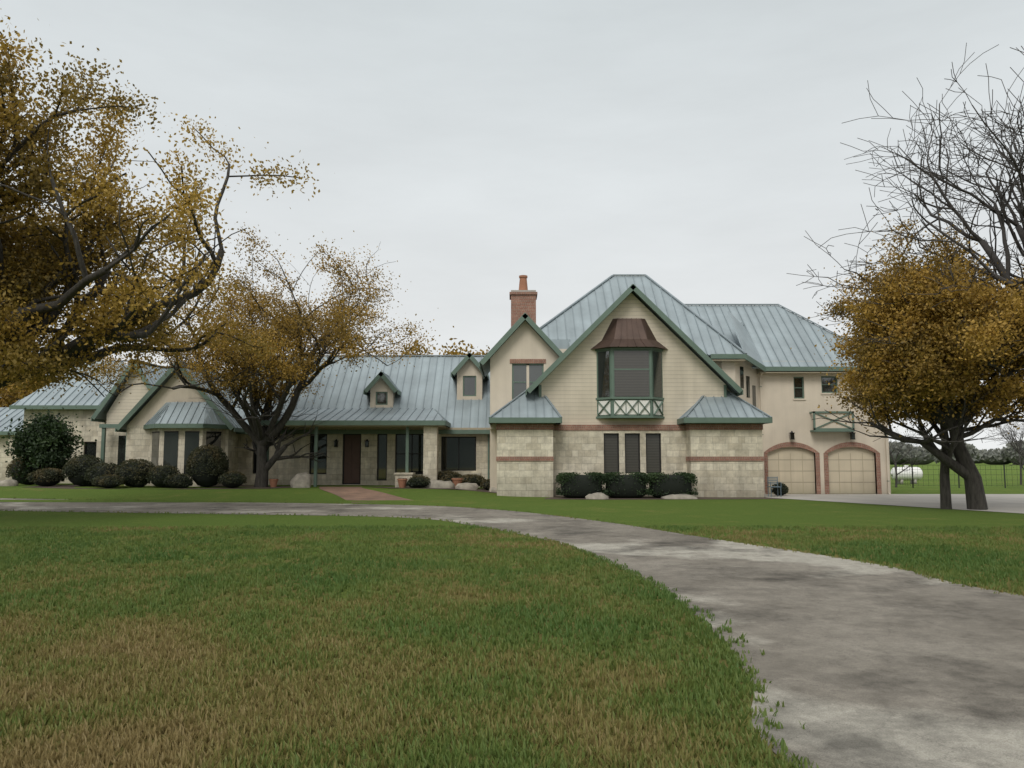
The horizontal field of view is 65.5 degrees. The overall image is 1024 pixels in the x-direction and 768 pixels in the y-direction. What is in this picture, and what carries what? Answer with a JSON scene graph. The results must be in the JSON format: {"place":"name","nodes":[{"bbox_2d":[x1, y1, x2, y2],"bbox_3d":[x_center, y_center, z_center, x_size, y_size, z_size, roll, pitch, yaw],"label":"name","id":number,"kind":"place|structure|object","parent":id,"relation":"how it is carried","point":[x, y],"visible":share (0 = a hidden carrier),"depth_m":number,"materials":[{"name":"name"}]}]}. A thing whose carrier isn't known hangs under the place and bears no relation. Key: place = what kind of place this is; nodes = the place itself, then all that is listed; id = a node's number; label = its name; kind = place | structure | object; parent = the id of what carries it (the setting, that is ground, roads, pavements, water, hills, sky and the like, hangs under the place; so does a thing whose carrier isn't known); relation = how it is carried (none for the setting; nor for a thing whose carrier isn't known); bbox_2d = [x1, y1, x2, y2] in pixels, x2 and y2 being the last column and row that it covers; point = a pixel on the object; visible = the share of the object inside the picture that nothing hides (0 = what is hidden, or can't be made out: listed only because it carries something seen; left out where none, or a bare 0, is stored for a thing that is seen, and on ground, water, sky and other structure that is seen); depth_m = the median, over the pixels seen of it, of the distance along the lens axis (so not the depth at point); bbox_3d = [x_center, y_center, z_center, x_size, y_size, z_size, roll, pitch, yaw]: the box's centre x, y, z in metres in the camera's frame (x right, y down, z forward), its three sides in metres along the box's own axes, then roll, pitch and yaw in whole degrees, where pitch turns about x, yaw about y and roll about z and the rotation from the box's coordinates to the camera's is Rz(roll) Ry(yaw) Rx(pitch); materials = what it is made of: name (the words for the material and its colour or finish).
{"place":"outdoors","nodes":[
{"label":"outdoors","id":0,"kind":"place"},
{"bbox_2d":[0,15,319,415],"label":"oak","id":1,"kind":"object","parent":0,"point":[33,266],"depth_m":21.06,"materials":[{"name":"plant"}]},
{"bbox_2d":[0,498,1023,767],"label":"driveway","id":2,"kind":"structure","parent":0,"point":[862,664],"depth_m":7.35,"materials":[{"name":"grey concrete"}]},
{"bbox_2d":[0,462,1023,767],"bbox_3d":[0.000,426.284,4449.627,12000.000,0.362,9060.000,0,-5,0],"label":"ground","id":3,"kind":"structure","parent":0,"point":[772,514],"depth_m":20.32,"materials":[{"name":"green plant"}]},
{"bbox_2d":[0,375,50,406],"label":"tree","id":4,"kind":"object","parent":3,"relation":"on","point":[6,400],"depth_m":64.09,"materials":[{"name":"plant"}]},
{"bbox_2d":[0,407,96,482],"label":"green tree","id":5,"kind":"object","parent":3,"relation":"on","point":[50,434],"depth_m":39.65,"materials":[{"name":"green plant"}]},
{"bbox_2d":[42,222,453,486],"bbox_3d":[-12.509,-1.283,37.873,17.395,12.593,15.313,2,-6,-19],"label":"oak","id":6,"kind":"object","parent":3,"relation":"on","point":[329,321],"depth_m":36.19,"materials":[{"name":"plant"}]},
{"bbox_2d":[319,487,409,500],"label":"front walk","id":7,"kind":"structure","parent":3,"relation":"on","point":[353,493],"depth_m":33.37,"materials":[{"name":"brick"}]},
{"bbox_2d":[350,345,428,354],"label":"tree","id":8,"kind":"object","parent":3,"relation":"on","point":[376,351],"depth_m":65.21,"materials":[{"name":"brown plant"}]},
{"bbox_2d":[5,444,788,497],"bbox_3d":[-6.957,4.104,37.211,38.557,2.138,5.754,-1,-6,8],"label":"shrub","id":9,"kind":"object","parent":3,"relation":"on","point":[584,488],"visible":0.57,"depth_m":36.34,"materials":[{"name":"green plant"}]},
{"bbox_2d":[555,472,697,495],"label":"hedge leaves","id":10,"kind":"object","parent":9,"relation":"attached to","point":[649,478],"visible":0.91,"depth_m":33.05,"materials":[{"name":"green plant"}]},
{"bbox_2d":[29,485,782,499],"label":"beds","id":11,"kind":"object","parent":3,"relation":"on","point":[269,487],"visible":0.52,"depth_m":36.03,"materials":[{"name":"brown soil"}]},
{"bbox_2d":[0,472,697,498],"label":"boulders","id":12,"kind":"object","parent":11,"relation":"on","point":[301,480],"visible":0.63,"depth_m":36.82,"materials":[{"name":"grey stone"}]},
{"bbox_2d":[269,478,462,487],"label":"flower pots","id":13,"kind":"object","parent":11,"relation":"on","point":[402,482],"visible":0.91,"depth_m":37.57,"materials":[{"name":"ceramic"}]},
{"bbox_2d":[392,332,477,354],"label":"tree","id":14,"kind":"object","parent":3,"relation":"on","point":[424,352],"depth_m":60.70,"materials":[{"name":"brown plant"}]},
{"bbox_2d":[0,275,890,496],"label":"house","id":15,"kind":"structure","parent":3,"relation":"on","point":[627,382],"depth_m":36.91,"materials":[{"name":"paint"}]},
{"bbox_2d":[0,274,862,434],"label":"house roofs","id":16,"kind":"structure","parent":15,"relation":"attached to","point":[764,338],"depth_m":39.95,"materials":[{"name":"grey metal"}]},
{"bbox_2d":[409,338,489,354],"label":"tree","id":17,"kind":"object","parent":3,"relation":"on","point":[463,349],"depth_m":57.75,"materials":[{"name":"brown plant"}]},
{"bbox_2d":[0,497,1023,767],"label":"grass tufts","id":18,"kind":"object","parent":3,"relation":"on","point":[128,733],"visible":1,"depth_m":6.53,"materials":[{"name":"green plant"}]},
{"bbox_2d":[764,494,1023,512],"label":"garage apron","id":19,"kind":"object","parent":3,"relation":"on","point":[1011,503],"visible":0.67,"depth_m":32.15,"materials":[{"name":"concrete"}]},
{"bbox_2d":[767,477,780,496],"bbox_3d":[11.350,4.454,34.443,0.480,0.880,0.460,0,-5,0],"label":"garden chair","id":20,"kind":"object","parent":19,"relation":"on","point":[777,482],"visible":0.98,"depth_m":34.63,"materials":[{"name":"silver metal"}]},
{"bbox_2d":[786,43,1023,348],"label":"bare tree","id":21,"kind":"object","parent":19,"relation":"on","point":[1003,219],"visible":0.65,"depth_m":26.46,"materials":[{"name":"grey plant"}]},
{"bbox_2d":[890,465,922,483],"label":"propane tank","id":22,"kind":"object","parent":3,"relation":"on","point":[918,475],"visible":0.85,"depth_m":53.31,"materials":[{"name":"white metal"}]},
{"bbox_2d":[790,202,1023,509],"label":"oak","id":23,"kind":"object","parent":3,"relation":"on","point":[933,337],"depth_m":25.01,"materials":[{"name":"plant"}]},
{"bbox_2d":[888,425,929,486],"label":"tree","id":24,"kind":"object","parent":3,"relation":"on","point":[895,461],"visible":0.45,"depth_m":46.65,"materials":[{"name":"grey plant"}]},
{"bbox_2d":[889,440,1023,464],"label":"distant trees","id":25,"kind":"object","parent":3,"relation":"on","point":[929,461],"visible":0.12,"depth_m":270.14,"materials":[{"name":"grey plant"}]},
{"bbox_2d":[892,464,1023,487],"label":"fence","id":26,"kind":"object","parent":3,"relation":"on","point":[985,469],"visible":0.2,"depth_m":45.73,"materials":[{"name":"grey"}]},
{"bbox_2d":[980,414,1023,484],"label":"tree","id":27,"kind":"object","parent":3,"relation":"on","point":[1014,443],"visible":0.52,"depth_m":51.77,"materials":[{"name":"grey plant"}]},
{"bbox_2d":[983,414,1023,468],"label":"tree","id":28,"kind":"object","parent":3,"relation":"on","point":[1014,431],"visible":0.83,"depth_m":45.92,"materials":[{"name":"grey plant"}]},
{"bbox_2d":[0,0,1023,450],"label":"sky","id":29,"kind":"structure","parent":0,"point":[693,147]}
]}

